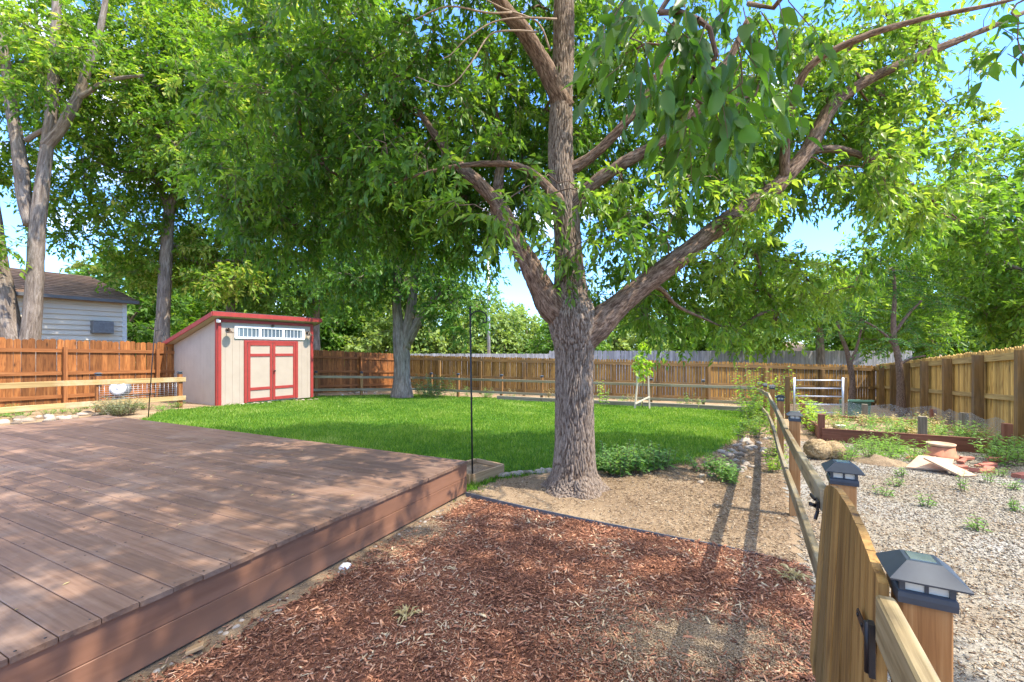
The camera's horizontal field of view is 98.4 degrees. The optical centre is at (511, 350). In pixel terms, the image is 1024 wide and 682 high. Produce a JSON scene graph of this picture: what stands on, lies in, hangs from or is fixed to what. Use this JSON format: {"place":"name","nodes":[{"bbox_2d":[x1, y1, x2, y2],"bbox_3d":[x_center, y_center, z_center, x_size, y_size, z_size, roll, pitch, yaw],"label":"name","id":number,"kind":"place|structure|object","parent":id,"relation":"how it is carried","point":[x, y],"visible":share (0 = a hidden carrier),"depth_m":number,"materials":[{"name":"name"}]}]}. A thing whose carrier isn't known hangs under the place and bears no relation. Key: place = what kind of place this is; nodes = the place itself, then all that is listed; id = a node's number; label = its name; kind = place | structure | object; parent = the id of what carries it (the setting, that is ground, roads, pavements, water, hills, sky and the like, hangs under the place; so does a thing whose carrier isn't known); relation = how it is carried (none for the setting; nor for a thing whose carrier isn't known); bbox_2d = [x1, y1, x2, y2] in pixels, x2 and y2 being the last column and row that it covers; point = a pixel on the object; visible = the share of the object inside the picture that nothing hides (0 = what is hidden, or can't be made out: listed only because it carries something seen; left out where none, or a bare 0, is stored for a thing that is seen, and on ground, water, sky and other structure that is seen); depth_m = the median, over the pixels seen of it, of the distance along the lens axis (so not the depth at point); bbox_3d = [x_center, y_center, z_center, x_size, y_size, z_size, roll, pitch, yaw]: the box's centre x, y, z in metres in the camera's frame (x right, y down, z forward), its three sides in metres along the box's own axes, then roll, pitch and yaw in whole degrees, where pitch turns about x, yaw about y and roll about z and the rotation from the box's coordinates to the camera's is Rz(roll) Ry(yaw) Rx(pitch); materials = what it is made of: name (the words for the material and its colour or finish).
{"place":"outdoors","nodes":[
{"label":"outdoors","id":0,"kind":"place"},
{"bbox_2d":[110,384,131,409],"bbox_3d":[-10.998,1.236,12.400,0.439,0.811,0.364,0,0,-21],"label":"wash drum","id":1,"kind":"object","parent":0,"point":[126,388],"visible":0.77,"depth_m":12.30,"materials":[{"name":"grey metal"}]},
{"bbox_2d":[141,393,760,501],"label":"lawn","id":2,"kind":"structure","parent":0,"point":[550,452],"depth_m":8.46,"materials":[{"name":"plant"}]},
{"bbox_2d":[291,98,511,398],"bbox_3d":[-4.285,-4.251,18.337,8.807,12.498,6.694,0,0,0],"label":"yard tree","id":3,"kind":"object","parent":2,"relation":"on","point":[405,331],"visible":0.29,"depth_m":17.29,"materials":[{"name":"green plant"}]},
{"bbox_2d":[411,372,454,397],"bbox_3d":[-3.268,1.461,18.565,1.854,1.110,2.128,0,0,34],"label":"shrub","id":4,"kind":"object","parent":2,"relation":"on","point":[429,393],"visible":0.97,"depth_m":18.43,"materials":[{"name":"green plant"}]},
{"bbox_2d":[467,458,503,484],"bbox_3d":[-0.493,1.551,5.692,0.536,0.130,0.656,0,0,39],"label":"planter frame","id":5,"kind":"object","parent":2,"relation":"on","point":[482,469],"visible":0.57,"depth_m":5.66,"materials":[{"name":"beige wood"}]},
{"bbox_2d":[634,376,649,407],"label":"tree stakes","id":6,"kind":"object","parent":2,"relation":"on","point":[636,402],"visible":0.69,"depth_m":15.06,"materials":[{"name":"white wood"}]},
{"bbox_2d":[631,339,653,407],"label":"sapling","id":7,"kind":"object","parent":2,"relation":"on","point":[641,361],"visible":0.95,"depth_m":15.26,"materials":[{"name":"green plant"}]},
{"bbox_2d":[0,355,941,603],"bbox_3d":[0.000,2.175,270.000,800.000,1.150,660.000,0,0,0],"label":"ground","id":8,"kind":"structure","parent":0,"point":[505,493],"depth_m":4.84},
{"bbox_2d":[10,268,139,388],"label":"house","id":9,"kind":"structure","parent":8,"relation":"on","point":[76,307],"depth_m":19.80,"materials":[{"name":"grey"}]},
{"bbox_2d":[0,371,185,412],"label":"rail fence","id":10,"kind":"object","parent":8,"relation":"on","point":[98,382],"visible":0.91,"depth_m":11.29,"materials":[{"name":"yellow wood"}]},
{"bbox_2d":[88,395,148,416],"bbox_3d":[-9.799,1.378,10.996,1.118,0.512,1.131,0,0,0],"label":"shrub","id":11,"kind":"object","parent":8,"relation":"on","point":[109,409],"visible":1,"depth_m":10.91,"materials":[{"name":"green plant"}]},
{"bbox_2d":[62,245,195,367],"bbox_3d":[-27.257,-2.317,29.738,10.568,9.613,8.818,0,0,0],"label":"background tree","id":12,"kind":"object","parent":8,"relation":"on","point":[140,329],"visible":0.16,"depth_m":29.86,"materials":[{"name":"green plant"}]},
{"bbox_2d":[0,0,276,375],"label":"neighbor tree","id":13,"kind":"object","parent":8,"relation":"on","point":[59,50],"visible":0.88,"depth_m":17.01,"materials":[{"name":"green plant"}]},
{"bbox_2d":[148,318,163,416],"bbox_3d":[-8.488,0.479,10.504,0.361,2.499,0.046,0,0,-6],"label":"shepherd hook","id":14,"kind":"object","parent":8,"relation":"on","point":[152,363],"visible":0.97,"depth_m":10.49,"materials":[{"name":"black metal"}]},
{"bbox_2d":[0,337,393,406],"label":"board fence","id":15,"kind":"object","parent":8,"relation":"on","point":[111,360],"visible":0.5,"depth_m":13.39,"materials":[{"name":"red wood"}]},
{"bbox_2d":[0,415,467,681],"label":"wooden deck","id":16,"kind":"structure","parent":8,"relation":"on","point":[131,596],"depth_m":3.22,"materials":[{"name":"brown wood"}]},
{"bbox_2d":[59,0,412,348],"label":"neighbor tree","id":17,"kind":"object","parent":8,"relation":"on","point":[164,281],"visible":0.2,"depth_m":20.56,"materials":[{"name":"green plant"}]},
{"bbox_2d":[153,171,322,317],"bbox_3d":[-15.286,-5.638,25.205,9.239,15.402,6.734,0,0,0],"label":"neighbor tree","id":18,"kind":"object","parent":8,"relation":"on","point":[266,303],"visible":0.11,"depth_m":24.27,"materials":[{"name":"green plant"}]},
{"bbox_2d":[170,242,305,334],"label":"background tree","id":19,"kind":"object","parent":8,"relation":"on","point":[198,309],"visible":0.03,"depth_m":36.83,"materials":[{"name":"green plant"}]},
{"bbox_2d":[162,311,321,405],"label":"garden shed","id":20,"kind":"structure","parent":8,"relation":"on","point":[222,357],"depth_m":14.39,"materials":[{"name":"beige wood"}]},
{"bbox_2d":[247,343,271,401],"bbox_3d":[-8.309,0.699,14.574,0.032,1.915,0.814,0,0,31],"label":"door","id":21,"kind":"structure","parent":20,"relation":"in","point":[259,355],"depth_m":14.56,"materials":[{"name":"beige wood"}]},
{"bbox_2d":[234,326,304,339],"bbox_3d":[-8.107,-0.583,14.911,0.030,0.400,2.390,0,0,31],"label":"window","id":22,"kind":"structure","parent":20,"relation":"in","point":[240,332],"depth_m":14.80,"materials":[{"name":"white paint"}]},
{"bbox_2d":[272,343,294,399],"bbox_3d":[-7.851,0.699,15.262,0.100,1.915,0.814,0,0,31],"label":"door","id":23,"kind":"structure","parent":20,"relation":"in","point":[283,354],"depth_m":15.26,"materials":[{"name":"beige wood"}]},
{"bbox_2d":[118,492,478,681],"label":"sand strip","id":24,"kind":"object","parent":8,"relation":"on","point":[174,656],"visible":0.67,"depth_m":2.79,"materials":[{"name":"beige sand"}]},
{"bbox_2d":[185,641,205,655],"bbox_3d":[-1.658,1.560,2.315,0.081,0.039,0.045,0,0,-23],"label":"wood scrap","id":25,"kind":"object","parent":24,"relation":"on","point":[195,648],"visible":1,"depth_m":2.30,"materials":[{"name":"beige wood"}]},
{"bbox_2d":[250,271,373,356],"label":"background tree","id":26,"kind":"object","parent":8,"relation":"on","point":[333,342],"visible":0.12,"depth_m":36.52,"materials":[{"name":"green plant"}]},
{"bbox_2d":[259,104,403,350],"bbox_3d":[-10.240,-7.717,25.665,11.098,19.836,8.192,0,0,26],"label":"neighbor tree","id":27,"kind":"object","parent":8,"relation":"on","point":[316,337],"visible":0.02,"depth_m":25.72,"materials":[{"name":"green plant"}]},
{"bbox_2d":[320,291,424,353],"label":"background tree","id":28,"kind":"object","parent":8,"relation":"on","point":[378,314],"visible":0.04,"depth_m":38.29,"materials":[{"name":"green plant"}]},
{"bbox_2d":[337,271,486,355],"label":"background tree","id":29,"kind":"object","parent":8,"relation":"on","point":[436,343],"visible":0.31,"depth_m":33.74,"materials":[{"name":"green plant"}]},
{"bbox_2d":[130,496,815,681],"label":"mulch bed","id":30,"kind":"object","parent":8,"relation":"on","point":[529,672],"visible":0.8,"depth_m":2.75,"materials":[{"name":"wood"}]},
{"bbox_2d":[391,603,421,625],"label":"dry plant","id":31,"kind":"object","parent":30,"relation":"on","point":[405,610],"visible":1,"depth_m":2.63,"materials":[{"name":"beige plant"}]},
{"bbox_2d":[367,514,814,681],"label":"sandy dust","id":32,"kind":"object","parent":30,"relation":"on","point":[714,637],"visible":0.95,"depth_m":2.41,"materials":[{"name":"beige sand"}]},
{"bbox_2d":[771,563,812,581],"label":"dry plant","id":33,"kind":"object","parent":30,"relation":"on","point":[796,574],"visible":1,"depth_m":3.09,"materials":[{"name":"beige plant"}]},
{"bbox_2d":[469,306,486,473],"bbox_3d":[-0.414,0.593,5.258,0.214,2.239,0.122,0,0,28],"label":"shepherd hook","id":34,"kind":"object","parent":8,"relation":"on","point":[470,314],"visible":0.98,"depth_m":5.28,"materials":[{"name":"black metal"}]},
{"bbox_2d":[410,353,548,388],"bbox_3d":[-3.022,1.515,30.305,12.061,2.670,0.159,0,0,-2],"label":"board fence","id":35,"kind":"object","parent":8,"relation":"on","point":[537,356],"visible":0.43,"depth_m":30.31,"materials":[{"name":"grey wood"}]},
{"bbox_2d":[440,292,528,355],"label":"background tree","id":36,"kind":"object","parent":8,"relation":"on","point":[501,338],"visible":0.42,"depth_m":38.35,"materials":[{"name":"green plant"}]},
{"bbox_2d":[487,252,507,355],"bbox_3d":[-0.540,-2.404,33.000,2.662,10.091,0.425,0,0,0],"label":"street pole","id":37,"kind":"object","parent":8,"relation":"on","point":[488,343],"visible":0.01,"depth_m":32.91,"materials":[{"name":"metal"}]},
{"bbox_2d":[491,303,553,353],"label":"background tree","id":38,"kind":"object","parent":8,"relation":"on","point":[532,326],"visible":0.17,"depth_m":42.35,"materials":[{"name":"green plant"}]},
{"bbox_2d":[313,371,755,404],"bbox_3d":[0.240,1.459,17.727,16.675,1.327,3.316,0,0,8],"label":"rail fence","id":39,"kind":"object","parent":8,"relation":"on","point":[541,381],"visible":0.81,"depth_m":17.79,"materials":[{"name":"brown wood"}]},
{"bbox_2d":[518,315,615,359],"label":"background tree","id":40,"kind":"object","parent":8,"relation":"on","point":[544,346],"visible":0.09,"depth_m":37.16,"materials":[{"name":"green plant"}]},
{"bbox_2d":[155,0,1023,499],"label":"shade tree","id":41,"kind":"object","parent":8,"relation":"on","point":[447,180],"visible":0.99,"depth_m":5.41,"materials":[{"name":"green plant"}]},
{"bbox_2d":[600,455,620,474],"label":"weed","id":42,"kind":"object","parent":8,"relation":"on","point":[607,468],"visible":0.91,"depth_m":5.72,"materials":[{"name":"green plant"}]},
{"bbox_2d":[603,451,635,476],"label":"weed","id":43,"kind":"object","parent":8,"relation":"on","point":[626,465],"visible":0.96,"depth_m":5.68,"materials":[{"name":"green plant"}]},
{"bbox_2d":[497,395,752,411],"bbox_3d":[3.829,1.964,16.405,9.520,0.230,0.120,0,0,22],"label":"landscape timber","id":44,"kind":"object","parent":8,"relation":"on","point":[654,404],"visible":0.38,"depth_m":15.96,"materials":[{"name":"beige wood"}]},
{"bbox_2d":[620,442,644,473],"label":"weed","id":45,"kind":"object","parent":8,"relation":"on","point":[639,458],"visible":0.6,"depth_m":5.77,"materials":[{"name":"green plant"}]},
{"bbox_2d":[466,492,807,565],"bbox_3d":[0.846,1.624,4.059,3.128,0.146,0.061,0,0,29],"label":"lawn edging","id":46,"kind":"object","parent":8,"relation":"on","point":[472,495],"visible":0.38,"depth_m":4.18,"materials":[{"name":"grey plastic"}]},
{"bbox_2d":[603,314,670,380],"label":"background tree","id":47,"kind":"object","parent":8,"relation":"on","point":[620,343],"visible":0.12,"depth_m":40.49,"materials":[{"name":"green plant"}]},
{"bbox_2d":[476,427,808,582],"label":"straw litter","id":48,"kind":"object","parent":8,"relation":"on","point":[718,501],"visible":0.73,"depth_m":4.77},
{"bbox_2d":[410,355,875,404],"bbox_3d":[5.060,1.393,20.806,22.697,2.334,1.960,0,0,9],"label":"board fence","id":49,"kind":"object","parent":8,"relation":"on","point":[521,368],"visible":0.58,"depth_m":19.94,"materials":[{"name":"brown wood"}]},
{"bbox_2d":[631,455,654,474],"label":"weed","id":50,"kind":"object","parent":8,"relation":"on","point":[641,464],"visible":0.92,"depth_m":5.80,"materials":[{"name":"green plant"}]},
{"bbox_2d":[639,449,666,472],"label":"weed","id":51,"kind":"object","parent":8,"relation":"on","point":[660,466],"visible":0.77,"depth_m":5.91,"materials":[{"name":"green plant"}]},
{"bbox_2d":[645,443,679,468],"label":"weed","id":52,"kind":"object","parent":8,"relation":"on","point":[667,460],"visible":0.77,"depth_m":6.06,"materials":[{"name":"green plant"}]},
{"bbox_2d":[630,304,709,360],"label":"background tree","id":53,"kind":"object","parent":8,"relation":"on","point":[676,344],"visible":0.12,"depth_m":43.62,"materials":[{"name":"green plant"}]},
{"bbox_2d":[684,452,716,470],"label":"weed","id":54,"kind":"object","parent":8,"relation":"on","point":[695,463],"visible":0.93,"depth_m":5.97,"materials":[{"name":"green plant"}]},
{"bbox_2d":[701,457,733,480],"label":"weed","id":55,"kind":"object","parent":8,"relation":"on","point":[720,469],"visible":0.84,"depth_m":5.63,"materials":[{"name":"green plant"}]},
{"bbox_2d":[710,462,743,478],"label":"weed","id":56,"kind":"object","parent":8,"relation":"on","point":[730,469],"visible":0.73,"depth_m":5.49,"materials":[{"name":"green plant"}]},
{"bbox_2d":[716,466,739,485],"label":"weed","id":57,"kind":"object","parent":8,"relation":"on","point":[733,479],"visible":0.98,"depth_m":5.41,"materials":[{"name":"green plant"}]},
{"bbox_2d":[549,350,911,396],"bbox_3d":[13.092,1.415,25.674,21.844,2.870,1.332,0,0,-1],"label":"board fence","id":58,"kind":"object","parent":8,"relation":"on","point":[833,357],"visible":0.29,"depth_m":25.50,"materials":[{"name":"grey wood"}]},
{"bbox_2d":[680,296,795,360],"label":"background tree","id":59,"kind":"object","parent":8,"relation":"on","point":[700,343],"visible":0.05,"depth_m":41.94,"materials":[{"name":"green plant"}]},
{"bbox_2d":[729,419,758,436],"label":"weed","id":60,"kind":"object","parent":8,"relation":"on","point":[745,433],"visible":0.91,"depth_m":8.96,"materials":[{"name":"green plant"}]},
{"bbox_2d":[733,389,781,418],"bbox_3d":[6.900,1.497,12.393,1.272,0.894,1.369,0,0,0],"label":"leafy bush","id":61,"kind":"object","parent":8,"relation":"on","point":[754,404],"visible":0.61,"depth_m":12.38,"materials":[{"name":"green plant"}]},
{"bbox_2d":[748,411,774,437],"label":"weed","id":62,"kind":"object","parent":8,"relation":"on","point":[759,431],"visible":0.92,"depth_m":8.81,"materials":[{"name":"green plant"}]},
{"bbox_2d":[729,365,799,410],"bbox_3d":[7.803,1.192,13.677,1.953,1.664,1.745,0,0,0],"label":"leafy bush","id":63,"kind":"object","parent":8,"relation":"on","point":[757,392],"visible":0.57,"depth_m":13.75,"materials":[{"name":"green plant"}]},
{"bbox_2d":[762,449,788,472],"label":"weed","id":64,"kind":"object","parent":8,"relation":"on","point":[771,465],"visible":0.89,"depth_m":5.95,"materials":[{"name":"green plant"}]},
{"bbox_2d":[785,376,789,418],"bbox_3d":[7.953,1.382,12.750,0.120,1.270,0.120,0,0,28],"label":"wooden post","id":65,"kind":"object","parent":8,"relation":"on","point":[787,394],"visible":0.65,"depth_m":12.70,"materials":[{"name":"brown wood"}]},
{"bbox_2d":[797,395,818,424],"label":"leafy weed","id":66,"kind":"object","parent":8,"relation":"on","point":[810,411],"visible":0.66,"depth_m":10.63,"materials":[{"name":"green plant"}]},
{"bbox_2d":[757,382,865,577],"bbox_3d":[4.951,1.303,8.427,0.265,1.644,14.925,0,0,28],"label":"rail fence","id":67,"kind":"object","parent":8,"relation":"on","point":[842,474],"visible":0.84,"depth_m":2.96,"materials":[{"name":"brown wood"}]},
{"bbox_2d":[799,396,829,434],"bbox_3d":[6.436,1.391,9.400,0.552,0.802,0.554,0,0,34],"label":"leafy weed","id":68,"kind":"object","parent":8,"relation":"on","point":[811,419],"visible":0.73,"depth_m":9.38,"materials":[{"name":"green plant"}]},
{"bbox_2d":[793,377,843,415],"bbox_3d":[8.597,1.355,12.400,1.213,1.225,0.056,0,0,20],"label":"metal panel","id":69,"kind":"object","parent":8,"relation":"on","point":[794,395],"visible":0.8,"depth_m":12.37,"materials":[{"name":"metal"}]},
{"bbox_2d":[782,286,884,399],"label":"sumac sapling","id":70,"kind":"object","parent":8,"relation":"on","point":[852,383],"visible":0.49,"depth_m":17.44,"materials":[{"name":"green plant"}]},
{"bbox_2d":[844,377,847,415],"bbox_3d":[9.301,1.387,12.350,0.120,1.280,0.120,0,0,28],"label":"wooden post","id":71,"kind":"object","parent":8,"relation":"on","point":[846,390],"visible":0.54,"depth_m":12.29,"materials":[{"name":"brown wood"}]},
{"bbox_2d":[695,160,1013,365],"bbox_3d":[17.561,-3.913,23.098,16.238,13.245,7.115,0,0,0],"label":"neighbor tree","id":72,"kind":"object","parent":8,"relation":"on","point":[947,328],"visible":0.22,"depth_m":22.36,"materials":[{"name":"green plant"}]},
{"bbox_2d":[839,400,873,416],"bbox_3d":[9.957,1.705,12.822,0.690,0.595,0.555,0,0,0],"label":"bench","id":73,"kind":"object","parent":8,"relation":"on","point":[857,402],"visible":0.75,"depth_m":12.60,"materials":[{"name":"green metal"}]},
{"bbox_2d":[795,265,934,359],"bbox_3d":[30.921,-2.591,39.647,11.525,10.699,9.574,0,0,0],"label":"background tree","id":74,"kind":"object","parent":8,"relation":"on","point":[838,345],"visible":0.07,"depth_m":38.24,"materials":[{"name":"green plant"}]},
{"bbox_2d":[806,260,977,416],"bbox_3d":[12.136,-0.392,14.055,4.464,5.143,2.610,0,0,0],"label":"sumac sapling","id":75,"kind":"object","parent":8,"relation":"on","point":[893,340],"visible":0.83,"depth_m":14.12,"materials":[{"name":"green plant"}]},
{"bbox_2d":[773,440,1023,681],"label":"gravel yard","id":76,"kind":"structure","parent":8,"relation":"on","point":[972,660],"depth_m":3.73,"materials":[{"name":"beige gravel"}]},
{"bbox_2d":[801,439,848,459],"bbox_3d":[4.865,1.557,6.878,0.668,0.406,0.403,0,0,0],"label":"boulder","id":77,"kind":"object","parent":76,"relation":"on","point":[820,449],"visible":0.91,"depth_m":6.75,"materials":[{"name":"beige stone"}]},
{"bbox_2d":[832,444,863,460],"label":"weed","id":78,"kind":"object","parent":76,"relation":"on","point":[848,457],"visible":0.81,"depth_m":6.70,"materials":[{"name":"green plant"}]},
{"bbox_2d":[857,441,878,456],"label":"weed","id":79,"kind":"object","parent":76,"relation":"on","point":[866,452],"visible":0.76,"depth_m":6.74,"materials":[{"name":"green plant"}]},
{"bbox_2d":[863,436,890,454],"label":"weed","id":80,"kind":"object","parent":76,"relation":"on","point":[880,444],"visible":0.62,"depth_m":7.03,"materials":[{"name":"green plant"}]},
{"bbox_2d":[849,454,907,466],"bbox_3d":[5.547,1.641,6.691,0.840,0.151,0.840,0,0,0],"label":"soil mound","id":81,"kind":"object","parent":76,"relation":"on","point":[877,460],"visible":0.69,"depth_m":6.54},
{"bbox_2d":[897,447,928,460],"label":"weed","id":82,"kind":"object","parent":76,"relation":"on","point":[914,455],"visible":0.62,"depth_m":6.72,"materials":[{"name":"green plant"}]},
{"bbox_2d":[903,439,929,454],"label":"weed","id":83,"kind":"object","parent":76,"relation":"on","point":[914,452],"visible":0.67,"depth_m":7.00,"materials":[{"name":"green plant"}]},
{"bbox_2d":[906,455,953,471],"bbox_3d":[5.872,1.580,6.211,0.630,0.153,0.282,0,0,22],"label":"terracotta slab","id":84,"kind":"object","parent":76,"relation":"on","point":[919,462],"depth_m":6.19,"materials":[{"name":"beige stone"}]},
{"bbox_2d":[923,445,958,460],"bbox_3d":[6.838,1.619,7.042,0.417,0.190,0.417,0,0,0],"label":"terracotta pot","id":85,"kind":"object","parent":76,"relation":"on","point":[941,452],"visible":0.57,"depth_m":6.90,"materials":[{"name":"orange ceramic"}]},
{"bbox_2d":[926,441,956,447],"bbox_3d":[6.838,1.500,7.042,0.358,0.045,0.358,0,0,0],"label":"terracotta saucer","id":86,"kind":"object","parent":85,"relation":"on","point":[941,444],"visible":0.94,"depth_m":7.02,"materials":[{"name":"beige ceramic"}]},
{"bbox_2d":[923,457,976,476],"bbox_3d":[5.911,1.571,5.969,0.234,0.180,0.470,0,0,-28],"label":"terracotta slab","id":87,"kind":"object","parent":76,"relation":"on","point":[947,466],"depth_m":5.95,"materials":[{"name":"beige stone"}]},
{"bbox_2d":[964,511,991,531],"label":"weed","id":88,"kind":"object","parent":76,"relation":"on","point":[977,527],"visible":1,"depth_m":3.95,"materials":[{"name":"green plant"}]},
{"bbox_2d":[968,433,1014,459],"bbox_3d":[7.500,1.509,6.826,0.481,0.428,0.525,0,0,0],"label":"weed","id":89,"kind":"object","parent":76,"relation":"on","point":[976,445],"visible":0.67,"depth_m":6.92,"materials":[{"name":"green plant"}]},
{"bbox_2d":[973,432,1014,456],"bbox_3d":[7.730,1.517,7.115,0.407,0.433,0.417,0,0,0],"label":"weed","id":90,"kind":"object","parent":76,"relation":"on","point":[993,442],"visible":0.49,"depth_m":7.05,"materials":[{"name":"green plant"}]},
{"bbox_2d":[978,437,1018,466],"bbox_3d":[7.253,1.494,6.590,0.496,0.431,0.437,0,0,-37],"label":"weed","id":91,"kind":"object","parent":76,"relation":"on","point":[1004,453],"visible":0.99,"depth_m":6.57,"materials":[{"name":"green plant"}]},
{"bbox_2d":[800,401,1012,453],"bbox_3d":[7.948,1.555,9.462,2.692,0.794,3.634,0,0,28],"label":"garden bed","id":92,"kind":"object","parent":8,"relation":"on","point":[821,431],"visible":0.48,"depth_m":8.28,"materials":[{"name":"green plant"}]},
{"bbox_2d":[940,417,977,436],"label":"bed weed","id":93,"kind":"object","parent":92,"relation":"on","point":[959,433],"visible":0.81,"depth_m":7.81,"materials":[{"name":"green plant"}]},
{"bbox_2d":[876,549,973,681],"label":"rail fence","id":94,"kind":"object","parent":8,"relation":"on","point":[918,608],"visible":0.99,"depth_m":0.97,"materials":[{"name":"brown wood"}]},
{"bbox_2d":[809,485,891,681],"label":"garden gate","id":95,"kind":"structure","parent":94,"relation":"attached to","point":[852,582],"depth_m":1.40,"materials":[{"name":"brown wood"}]},
{"bbox_2d":[870,345,1023,447],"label":"board fence","id":96,"kind":"object","parent":8,"relation":"on","point":[986,385],"visible":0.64,"depth_m":10.54,"materials":[{"name":"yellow wood"}]},
{"bbox_2d":[884,253,1018,359],"bbox_3d":[37.643,-4.098,37.848,14.307,13.710,12.361,0,0,0],"label":"background tree","id":97,"kind":"object","parent":8,"relation":"on","point":[956,351],"visible":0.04,"depth_m":35.49,"materials":[{"name":"green plant"}]},
{"bbox_2d":[889,121,1023,350],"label":"neighbor tree","id":98,"kind":"object","parent":8,"relation":"on","point":[988,229],"visible":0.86,"depth_m":14.41,"materials":[{"name":"green plant"}]},
{"bbox_2d":[955,251,1023,351],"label":"background tree","id":99,"kind":"object","parent":8,"relation":"on","point":[972,333],"visible":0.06,"depth_m":25.01,"materials":[{"name":"green plant"}]},
{"bbox_2d":[0,0,1023,346],"label":"sky","id":100,"kind":"structure","parent":0,"point":[1009,92],"materials":[{"name":"blue"}]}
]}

